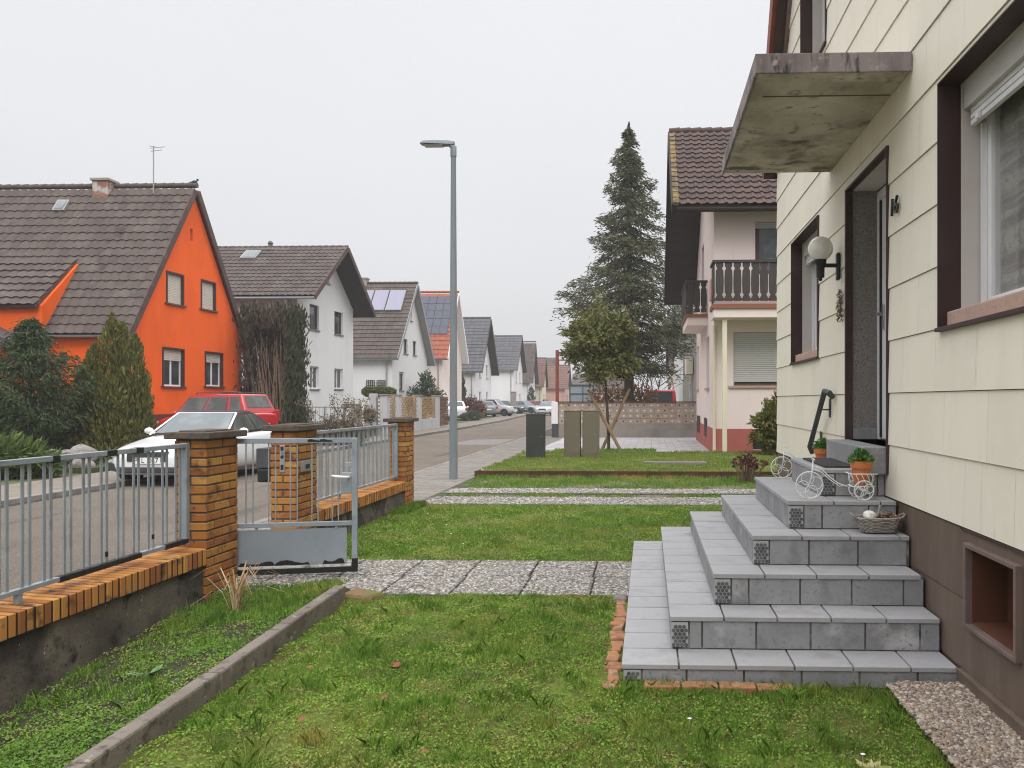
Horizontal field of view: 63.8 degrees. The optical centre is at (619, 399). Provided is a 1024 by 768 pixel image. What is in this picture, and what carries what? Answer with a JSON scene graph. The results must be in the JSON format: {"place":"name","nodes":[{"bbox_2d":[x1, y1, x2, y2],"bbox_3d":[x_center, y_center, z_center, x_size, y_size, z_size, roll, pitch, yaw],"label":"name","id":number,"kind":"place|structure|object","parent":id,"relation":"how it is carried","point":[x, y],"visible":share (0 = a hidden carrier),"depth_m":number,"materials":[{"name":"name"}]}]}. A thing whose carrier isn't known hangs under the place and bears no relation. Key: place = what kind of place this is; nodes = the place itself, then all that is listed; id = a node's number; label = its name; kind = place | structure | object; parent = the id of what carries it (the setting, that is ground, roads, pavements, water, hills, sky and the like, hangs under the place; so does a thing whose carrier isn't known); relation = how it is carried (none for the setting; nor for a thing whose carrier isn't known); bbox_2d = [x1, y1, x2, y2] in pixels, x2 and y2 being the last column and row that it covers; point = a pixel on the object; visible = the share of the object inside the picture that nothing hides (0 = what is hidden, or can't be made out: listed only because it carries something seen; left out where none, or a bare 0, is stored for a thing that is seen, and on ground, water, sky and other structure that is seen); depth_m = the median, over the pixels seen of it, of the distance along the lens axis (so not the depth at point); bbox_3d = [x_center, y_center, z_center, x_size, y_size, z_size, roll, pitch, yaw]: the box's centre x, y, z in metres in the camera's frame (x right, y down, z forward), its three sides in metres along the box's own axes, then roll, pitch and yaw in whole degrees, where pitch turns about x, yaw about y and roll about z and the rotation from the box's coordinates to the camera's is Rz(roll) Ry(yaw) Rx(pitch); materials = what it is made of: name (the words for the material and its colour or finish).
{"place":"outdoors","nodes":[
{"label":"outdoors","id":0,"kind":"place"},
{"bbox_2d":[0,575,349,767],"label":"flower bed","id":1,"kind":"object","parent":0,"point":[176,667],"visible":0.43,"depth_m":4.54,"materials":[{"name":"green plant"}]},
{"bbox_2d":[0,580,328,767],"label":"bed weeds","id":2,"kind":"object","parent":1,"relation":"on","point":[40,745],"visible":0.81,"depth_m":3.86,"materials":[{"name":"green plant"}]},
{"bbox_2d":[0,581,337,767],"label":"bed moss","id":3,"kind":"object","parent":1,"relation":"on","point":[144,703],"visible":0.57,"depth_m":4.37,"materials":[{"name":"green plant"}]},
{"bbox_2d":[193,561,290,614],"bbox_3d":[-2.689,1.330,5.756,0.646,0.354,0.497,0,0,-26],"label":"dry iris","id":4,"kind":"object","parent":1,"relation":"on","point":[239,589],"visible":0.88,"depth_m":5.72,"materials":[{"name":"beige plant"}]},
{"bbox_2d":[156,391,279,431],"bbox_3d":[-12.960,0.552,26.112,3.555,1.636,1.942,0,0,13],"label":"parked car","id":5,"kind":"object","parent":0,"point":[260,406],"visible":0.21,"depth_m":25.48,"materials":[{"name":"red paint"}]},
{"bbox_2d":[1,414,501,485],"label":"garden ground","id":6,"kind":"structure","parent":0,"point":[14,481],"depth_m":16.56,"materials":[{"name":"grey concrete"}]},
{"bbox_2d":[0,431,73,478],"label":"juniper","id":7,"kind":"object","parent":6,"relation":"on","point":[12,446],"visible":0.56,"depth_m":15.89,"materials":[{"name":"green plant"}]},
{"bbox_2d":[62,463,109,473],"bbox_3d":[-15.086,1.620,20.982,8.400,0.400,7.700,0,0,2],"label":"flower bed","id":8,"kind":"object","parent":6,"relation":"on","point":[78,470],"visible":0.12,"depth_m":17.01,"materials":[{"name":"soil"}]},
{"bbox_2d":[0,386,95,449],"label":"shrub","id":9,"kind":"object","parent":8,"relation":"on","point":[59,439],"visible":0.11,"depth_m":21.06,"materials":[{"name":"plant"}]},
{"bbox_2d":[0,316,113,449],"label":"yew tree","id":10,"kind":"object","parent":8,"relation":"on","point":[28,342],"visible":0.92,"depth_m":20.30,"materials":[{"name":"green plant"}]},
{"bbox_2d":[59,311,158,450],"bbox_3d":[-13.602,-0.340,21.415,2.532,4.106,1.816,0,0,2],"label":"thuja tree","id":11,"kind":"object","parent":8,"relation":"on","point":[123,419],"visible":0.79,"depth_m":21.41,"materials":[{"name":"green plant"}]},
{"bbox_2d":[0,146,243,432],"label":"orange house","id":12,"kind":"structure","parent":6,"relation":"on","point":[144,261],"depth_m":27.34,"materials":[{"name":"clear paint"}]},
{"bbox_2d":[161,347,186,387],"bbox_3d":[-15.105,-1.079,27.393,0.200,1.361,1.434,0,0,2],"label":"window","id":13,"kind":"structure","parent":12,"relation":"in","point":[173,359],"depth_m":27.54,"materials":[{"name":"clear glass"}]},
{"bbox_2d":[165,270,186,307],"bbox_3d":[-15.102,-3.750,27.492,0.200,1.122,1.187,0,0,2],"label":"window","id":14,"kind":"structure","parent":12,"relation":"in","point":[174,281],"depth_m":27.57,"materials":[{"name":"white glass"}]},
{"bbox_2d":[199,279,217,312],"bbox_3d":[-15.030,-3.786,29.566,0.200,1.110,1.168,0,0,2],"label":"window","id":15,"kind":"structure","parent":12,"relation":"in","point":[208,288],"depth_m":29.70,"materials":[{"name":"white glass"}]},
{"bbox_2d":[203,351,225,387],"bbox_3d":[-15.017,-1.106,29.952,0.200,1.329,1.412,0,0,2],"label":"window","id":16,"kind":"structure","parent":12,"relation":"in","point":[213,360],"depth_m":30.11,"materials":[{"name":"clear glass"}]},
{"bbox_2d":[232,297,313,423],"bbox_3d":[-13.559,-1.131,32.079,2.595,5.677,3.506,0,0,2],"label":"conifer hedge","id":17,"kind":"object","parent":6,"relation":"on","point":[275,336],"visible":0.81,"depth_m":31.64,"materials":[{"name":"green plant"}]},
{"bbox_2d":[218,241,375,430],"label":"white house","id":18,"kind":"structure","parent":6,"relation":"on","point":[324,285],"depth_m":38.47,"materials":[{"name":"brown paint"}]},
{"bbox_2d":[361,386,396,396],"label":"hedge","id":19,"kind":"object","parent":6,"relation":"on","point":[366,391],"visible":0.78,"depth_m":43.18,"materials":[{"name":"green plant"}]},
{"bbox_2d":[353,277,435,424],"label":"white house","id":20,"kind":"structure","parent":6,"relation":"on","point":[392,345],"depth_m":51.06,"materials":[{"name":"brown paint"}]},
{"bbox_2d":[406,368,449,418],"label":"leafy shrub","id":21,"kind":"object","parent":6,"relation":"on","point":[426,384],"visible":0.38,"depth_m":52.26,"materials":[{"name":"green plant"}]},
{"bbox_2d":[420,291,468,419],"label":"red roof house","id":22,"kind":"structure","parent":6,"relation":"on","point":[437,310],"depth_m":63.06,"materials":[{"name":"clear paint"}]},
{"bbox_2d":[462,394,487,417],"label":"red shrub","id":23,"kind":"object","parent":6,"relation":"on","point":[472,404],"visible":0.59,"depth_m":68.39,"materials":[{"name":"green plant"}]},
{"bbox_2d":[462,317,498,416],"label":"house","id":24,"kind":"structure","parent":6,"relation":"on","point":[480,369],"depth_m":75.31,"materials":[{"name":"white paint"}]},
{"bbox_2d":[491,335,526,400],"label":"house","id":25,"kind":"structure","parent":6,"relation":"on","point":[511,358],"depth_m":95.89,"materials":[{"name":"white paint"}]},
{"bbox_2d":[522,341,538,400],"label":"house","id":26,"kind":"structure","parent":6,"relation":"on","point":[530,377],"depth_m":110.22,"materials":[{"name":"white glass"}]},
{"bbox_2d":[535,357,548,401],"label":"house","id":27,"kind":"structure","parent":6,"relation":"on","point":[540,389],"depth_m":117.43,"materials":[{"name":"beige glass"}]},
{"bbox_2d":[546,365,571,402],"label":"house","id":28,"kind":"structure","parent":6,"relation":"on","point":[565,380],"depth_m":125.90,"materials":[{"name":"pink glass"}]},
{"bbox_2d":[1,412,529,498],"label":"pavement","id":29,"kind":"structure","parent":0,"point":[36,488],"depth_m":15.53,"materials":[{"name":"grey concrete"}]},
{"bbox_2d":[294,393,380,437],"bbox_3d":[-9.479,0.661,27.718,2.042,1.848,2.472,0,0,19],"label":"bare shrub","id":30,"kind":"object","parent":29,"relation":"on","point":[345,407],"visible":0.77,"depth_m":27.81,"materials":[{"name":"brown plant"}]},
{"bbox_2d":[311,416,371,446],"bbox_3d":[-9.614,1.055,27.549,2.512,1.223,1.496,0,0,-30],"label":"winter shrub","id":31,"kind":"object","parent":29,"relation":"on","point":[328,425],"visible":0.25,"depth_m":27.42,"materials":[{"name":"brown plant"}]},
{"bbox_2d":[378,394,440,434],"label":"trellis fence","id":32,"kind":"object","parent":29,"relation":"on","point":[394,403],"visible":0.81,"depth_m":40.30,"materials":[{"name":"grey concrete"}]},
{"bbox_2d":[484,399,517,415],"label":"parked car","id":33,"kind":"object","parent":29,"relation":"on","point":[503,409],"visible":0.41,"depth_m":76.54,"materials":[{"name":"silver metal"}]},
{"bbox_2d":[1,414,563,592],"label":"road","id":34,"kind":"structure","parent":0,"point":[431,450],"depth_m":11.68,"materials":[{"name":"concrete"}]},
{"bbox_2d":[108,410,270,479],"bbox_3d":[-8.541,0.900,16.936,2.146,1.379,4.356,0,0,2],"label":"parked car","id":35,"kind":"object","parent":34,"relation":"on","point":[251,423],"visible":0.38,"depth_m":16.44,"materials":[{"name":"white paint"}]},
{"bbox_2d":[1,412,534,505],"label":"kerb","id":36,"kind":"structure","parent":34,"relation":"on","point":[14,500],"depth_m":14.76,"materials":[{"name":"stone"}]},
{"bbox_2d":[8,427,551,597],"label":"kerb","id":37,"kind":"structure","parent":34,"relation":"on","point":[266,519],"depth_m":19.06,"materials":[{"name":"concrete"}]},
{"bbox_2d":[446,439,513,444],"bbox_3d":[-5.187,1.584,30.947,1.900,0.001,4.500,0,0,2],"label":"road patch","id":38,"kind":"object","parent":34,"relation":"on","point":[486,442],"visible":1,"depth_m":30.26,"materials":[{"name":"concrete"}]},
{"bbox_2d":[0,0,769,398],"label":"sky","id":39,"kind":"structure","parent":0,"point":[297,122],"materials":[{"name":"white"}]},
{"bbox_2d":[241,436,563,529],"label":"pavement","id":40,"kind":"structure","parent":0,"point":[429,483],"depth_m":17.50,"materials":[{"name":"grey concrete"}]},
{"bbox_2d":[215,559,631,597],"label":"path","id":41,"kind":"structure","parent":0,"point":[464,578],"depth_m":6.88,"materials":[{"name":"grey gravel"}]},
{"bbox_2d":[164,429,246,598],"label":"gate pillar","id":42,"kind":"structure","parent":41,"relation":"on","point":[213,493],"depth_m":6.36,"materials":[{"name":"brick"}]},
{"bbox_2d":[236,438,357,575],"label":"garden gate","id":43,"kind":"structure","parent":42,"relation":"attached to","point":[279,550],"depth_m":6.86,"materials":[{"name":"metal"}]},
{"bbox_2d":[432,428,551,496],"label":"pavement","id":44,"kind":"structure","parent":0,"point":[549,432],"depth_m":14.81,"materials":[{"name":"grey concrete"}]},
{"bbox_2d":[420,140,457,478],"bbox_3d":[-3.485,-1.681,15.629,0.717,6.603,0.251,0,0,2],"label":"street lamp","id":45,"kind":"object","parent":44,"relation":"on","point":[453,450],"visible":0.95,"depth_m":15.57,"materials":[{"name":"grey metal"}]},
{"bbox_2d":[551,402,558,436],"bbox_3d":[-2.650,0.850,33.126,0.260,1.540,0.370,0,0,2],"label":"gate post","id":46,"kind":"object","parent":44,"relation":"on","point":[554,414],"visible":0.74,"depth_m":32.96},
{"bbox_2d":[569,384,595,418],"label":"sheet container","id":47,"kind":"object","parent":44,"relation":"on","point":[578,392],"visible":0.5,"depth_m":46.10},
{"bbox_2d":[347,500,721,561],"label":"lawn","id":48,"kind":"structure","parent":0,"point":[441,550],"depth_m":9.03,"materials":[{"name":"plant"}]},
{"bbox_2d":[262,423,323,529],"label":"gate pillar","id":49,"kind":"structure","parent":48,"relation":"on","point":[297,430],"depth_m":7.86,"materials":[{"name":"orange brick"}]},
{"bbox_2d":[256,447,270,481],"bbox_3d":[-3.453,0.635,8.024,0.145,0.330,0.300,0,0,2],"label":"letterbox","id":50,"kind":"object","parent":49,"relation":"attached to","point":[262,459],"visible":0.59,"depth_m":7.88,"materials":[{"name":"black metal"}]},
{"bbox_2d":[383,417,418,504],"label":"fence pillar","id":51,"kind":"structure","parent":48,"relation":"on","point":[405,449],"depth_m":11.40,"materials":[{"name":"orange brick"}]},
{"bbox_2d":[118,587,952,767],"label":"lawn","id":52,"kind":"structure","parent":0,"point":[182,755],"depth_m":3.95,"materials":[{"name":"plant"}]},
{"bbox_2d":[345,588,383,602],"bbox_3d":[-1.957,1.509,6.175,0.287,0.122,0.264,0,0,17],"label":"mossy stone","id":53,"kind":"object","parent":52,"relation":"on","point":[357,594],"visible":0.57,"depth_m":6.13,"materials":[{"name":"beige stone"}]},
{"bbox_2d":[644,680,679,691],"bbox_3d":[0.224,1.546,4.332,0.190,0.069,0.095,0,0,2],"label":"paving brick","id":54,"kind":"object","parent":52,"relation":"on","point":[655,686],"visible":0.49,"depth_m":4.30,"materials":[{"name":"orange brick"}]},
{"bbox_2d":[719,681,755,694],"bbox_3d":[0.624,1.546,4.319,0.190,0.068,0.095,0,0,2],"label":"paving brick","id":55,"kind":"object","parent":52,"relation":"on","point":[748,686],"visible":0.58,"depth_m":4.29,"materials":[{"name":"orange brick"}]},
{"bbox_2d":[622,439,956,687],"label":"entrance steps","id":56,"kind":"structure","parent":52,"relation":"on","point":[774,578],"depth_m":4.92,"materials":[{"name":"concrete"}]},
{"bbox_2d":[803,458,849,466],"bbox_3d":[1.662,0.480,6.256,0.350,0.012,0.820,0,0,2],"label":"doormat","id":57,"kind":"object","parent":56,"relation":"on","point":[827,462],"visible":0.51,"depth_m":6.16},
{"bbox_2d":[795,458,877,500],"bbox_3d":[1.471,0.539,5.553,0.538,0.279,0.158,0,0,2],"label":"flower tricycle","id":58,"kind":"object","parent":56,"relation":"on","point":[858,487],"visible":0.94,"depth_m":5.55,"materials":[{"name":"white metal"}]},
{"bbox_2d":[847,447,875,485],"bbox_3d":[1.646,0.448,5.543,0.201,0.265,0.188,0,0,2],"label":"flowerpot","id":59,"kind":"object","parent":58,"relation":"in","point":[862,463],"visible":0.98,"depth_m":5.50,"materials":[{"name":"ceramic"}]},
{"bbox_2d":[849,512,906,532],"bbox_3d":[1.684,0.800,5.305,0.364,0.122,0.184,0,0,2],"label":"wicker basket","id":60,"kind":"object","parent":56,"relation":"on","point":[877,525],"visible":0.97,"depth_m":5.24,"materials":[{"name":"beige wicker"}]},
{"bbox_2d":[423,497,721,505],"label":"driveway","id":61,"kind":"structure","parent":0,"point":[582,500],"depth_m":12.11,"materials":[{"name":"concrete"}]},
{"bbox_2d":[428,488,755,504],"bbox_3d":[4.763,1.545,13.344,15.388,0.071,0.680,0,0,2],"label":"driveway","id":62,"kind":"structure","parent":0,"point":[678,493],"depth_m":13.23,"materials":[{"name":"grey gravel"}]},
{"bbox_2d":[433,474,776,505],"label":"lawn","id":63,"kind":"structure","parent":0,"point":[653,496],"depth_m":14.29,"materials":[{"name":"plant"}]},
{"bbox_2d":[731,452,768,481],"bbox_3d":[2.408,1.258,15.167,0.742,0.592,0.725,0,0,2],"label":"sedum plant","id":64,"kind":"object","parent":63,"relation":"on","point":[750,463],"visible":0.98,"depth_m":15.06,"materials":[{"name":"brown plant"}]},
{"bbox_2d":[546,437,708,451],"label":"paved yard","id":65,"kind":"structure","parent":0,"point":[681,444],"depth_m":28.27,"materials":[{"name":"grey concrete"}]},
{"bbox_2d":[481,450,777,471],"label":"lawn","id":66,"kind":"structure","parent":0,"point":[619,468],"depth_m":18.26,"materials":[{"name":"plant"}]},
{"bbox_2d":[526,414,545,457],"bbox_3d":[-2.066,0.940,19.930,0.456,1.200,0.322,0,0,2],"label":"street cabinet","id":67,"kind":"object","parent":66,"relation":"on","point":[535,435],"visible":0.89,"depth_m":19.78,"materials":[{"name":"silver metal"}]},
{"bbox_2d":[564,410,580,456],"bbox_3d":[-1.192,0.900,20.400,0.416,1.280,0.322,0,0,2],"label":"street cabinet","id":68,"kind":"object","parent":66,"relation":"on","point":[572,433],"visible":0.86,"depth_m":20.25,"materials":[{"name":"green metal"}]},
{"bbox_2d":[582,410,599,457],"bbox_3d":[-0.728,0.900,20.384,0.426,1.280,0.322,0,0,2],"label":"street cabinet","id":69,"kind":"object","parent":66,"relation":"on","point":[590,432],"visible":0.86,"depth_m":20.23,"materials":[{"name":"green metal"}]},
{"bbox_2d":[474,469,776,478],"bbox_3d":[3.338,1.587,16.145,12.440,0.365,0.500,0,0,2],"label":"lawn edging","id":70,"kind":"object","parent":66,"relation":"on","point":[715,474],"visible":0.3,"depth_m":16.01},
{"bbox_2d":[744,385,776,455],"bbox_3d":[4.087,0.468,21.379,1.627,2.125,1.624,0,0,2],"label":"golden conifer","id":71,"kind":"object","parent":66,"relation":"on","point":[764,435],"visible":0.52,"depth_m":21.16,"materials":[{"name":"green plant"}]},
{"bbox_2d":[896,685,970,767],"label":"gravel bed","id":72,"kind":"object","parent":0,"point":[933,729],"visible":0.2,"depth_m":3.69,"materials":[{"name":"beige gravel"}]},
{"bbox_2d":[886,680,1023,767],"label":"gravel strip","id":73,"kind":"object","parent":72,"relation":"on","point":[973,731],"visible":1,"depth_m":3.74,"materials":[{"name":"beige gravel"}]},
{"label":"yard bed","id":74,"kind":"structure","parent":0,"visible":0},
{"bbox_2d":[557,401,696,437],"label":"boundary wall","id":75,"kind":"structure","parent":74,"relation":"on","point":[682,424],"depth_m":32.91,"materials":[{"name":"grey concrete"}]},
{"label":"ground","id":76,"kind":"structure","parent":0,"visible":0},
{"bbox_2d":[0,547,206,714],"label":"garden wall","id":77,"kind":"structure","parent":76,"relation":"on","point":[50,634],"depth_m":4.96,"materials":[{"name":"concrete"}]},
{"bbox_2d":[0,443,189,603],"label":"metal railing","id":78,"kind":"object","parent":77,"relation":"on","point":[183,496],"visible":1,"depth_m":5.16,"materials":[{"name":"metal"}]},
{"bbox_2d":[71,673,218,767],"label":"edging slab","id":79,"kind":"structure","parent":76,"relation":"on","point":[163,717],"depth_m":3.71,"materials":[{"name":"concrete"}]},
{"bbox_2d":[207,623,289,693],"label":"edging slab","id":80,"kind":"structure","parent":76,"relation":"on","point":[261,650],"depth_m":4.64,"materials":[{"name":"concrete"}]},
{"bbox_2d":[279,585,344,641],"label":"edging slab","id":81,"kind":"structure","parent":76,"relation":"on","point":[302,620],"depth_m":5.52,"materials":[{"name":"concrete"}]},
{"bbox_2d":[316,480,405,533],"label":"garden wall","id":82,"kind":"structure","parent":76,"relation":"on","point":[378,500],"depth_m":9.94,"materials":[{"name":"brick"}]},
{"bbox_2d":[317,423,397,500],"bbox_3d":[-3.181,0.737,9.870,0.046,0.817,3.014,0,0,2],"label":"metal railing","id":83,"kind":"object","parent":82,"relation":"on","point":[394,426],"visible":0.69,"depth_m":10.03,"materials":[{"name":"metal"}]},
{"bbox_2d":[550,122,696,418],"bbox_3d":[0.794,-5.374,36.353,7.010,13.991,7.783,0,0,24],"label":"spruce tree","id":84,"kind":"object","parent":76,"relation":"on","point":[631,275],"visible":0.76,"depth_m":35.51,"materials":[{"name":"green plant"}]},
{"bbox_2d":[586,378,661,418],"bbox_3d":[0.214,0.188,40.018,3.888,2.792,1.789,0,0,2],"label":"beech hedge","id":85,"kind":"object","parent":76,"relation":"on","point":[639,394],"visible":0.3,"depth_m":39.84,"materials":[{"name":"brown plant"}]},
{"bbox_2d":[647,390,675,423],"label":"red van","id":86,"kind":"object","parent":76,"relation":"on","point":[667,395],"visible":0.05,"depth_m":43.97,"materials":[{"name":"red paint"}]},
{"bbox_2d":[672,306,682,402],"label":"pale house","id":87,"kind":"structure","parent":76,"relation":"on","point":[678,389],"depth_m":62.60,"materials":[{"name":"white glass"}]},
{"bbox_2d":[680,305,696,420],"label":"grey house","id":88,"kind":"structure","parent":76,"relation":"on","point":[689,389],"depth_m":45.65,"materials":[{"name":"paint"}]},
{"bbox_2d":[664,127,777,451],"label":"neighbour house","id":89,"kind":"structure","parent":76,"relation":"on","point":[721,255],"depth_m":22.87,"materials":[{"name":"white paint"}]},
{"bbox_2d":[729,332,777,387],"bbox_3d":[4.248,-1.127,22.847,2.380,1.563,0.180,0,0,2],"label":"window","id":90,"kind":"structure","parent":89,"relation":"in","point":[755,353],"depth_m":22.88,"materials":[{"name":"white plastic"}]},
{"bbox_2d":[755,222,776,273],"bbox_3d":[4.605,-4.273,22.908,1.592,1.477,0.074,0,0,2],"label":"window","id":91,"kind":"structure","parent":89,"relation":"in","point":[765,232],"depth_m":22.93,"materials":[{"name":"grey glass"}]},
{"bbox_2d":[722,0,1023,739],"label":"yellow house","id":92,"kind":"structure","parent":76,"relation":"on","point":[881,142],"depth_m":4.99,"materials":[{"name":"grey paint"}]},
{"bbox_2d":[790,215,819,364],"bbox_3d":[2.131,-1.107,8.672,0.378,1.406,1.500,0,0,2],"label":"window","id":93,"kind":"structure","parent":92,"relation":"in","point":[805,284],"depth_m":9.40,"materials":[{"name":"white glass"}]},
{"bbox_2d":[800,0,826,52],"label":"window","id":94,"kind":"structure","parent":92,"relation":"in","point":[813,13],"depth_m":8.82,"materials":[{"name":"brown glass"}]},
{"bbox_2d":[807,389,834,453],"bbox_3d":[1.877,0.216,7.608,0.109,0.636,0.807,0,0,2],"label":"handrail","id":95,"kind":"object","parent":92,"relation":"attached to","point":[828,393],"visible":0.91,"depth_m":7.51,"materials":[{"name":"black metal"}]},
{"bbox_2d":[808,236,839,280],"bbox_3d":[1.774,-1.229,7.063,0.274,0.388,0.216,0,0,2],"label":"wall lamp","id":96,"kind":"object","parent":92,"relation":"attached to","point":[820,250],"visible":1,"depth_m":7.02,"materials":[{"name":"white glass"}]},
{"bbox_2d":[845,145,888,474],"bbox_3d":[2.038,-0.625,6.233,0.336,2.289,1.198,0,0,2],"label":"door","id":97,"kind":"structure","parent":92,"relation":"in","point":[866,210],"depth_m":6.81,"materials":[{"name":"grey glass"}]},
{"bbox_2d":[934,0,1023,331],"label":"window","id":98,"kind":"structure","parent":92,"relation":"in","point":[980,99],"depth_m":4.56,"materials":[{"name":"white"}]},
{"bbox_2d":[963,542,1023,663],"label":"cellar window","id":99,"kind":"structure","parent":92,"relation":"in","point":[992,582],"depth_m":4.20,"materials":[{"name":"stone"}]},
{"label":"lawn","id":100,"kind":"structure","parent":0,"visible":0},
{"bbox_2d":[558,285,645,448],"bbox_3d":[-0.569,-0.912,23.648,2.685,4.867,2.440,0,0,2],"label":"young tree","id":101,"kind":"object","parent":100,"relation":"on","point":[597,342],"visible":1,"depth_m":23.39,"materials":[{"name":"green plant"}]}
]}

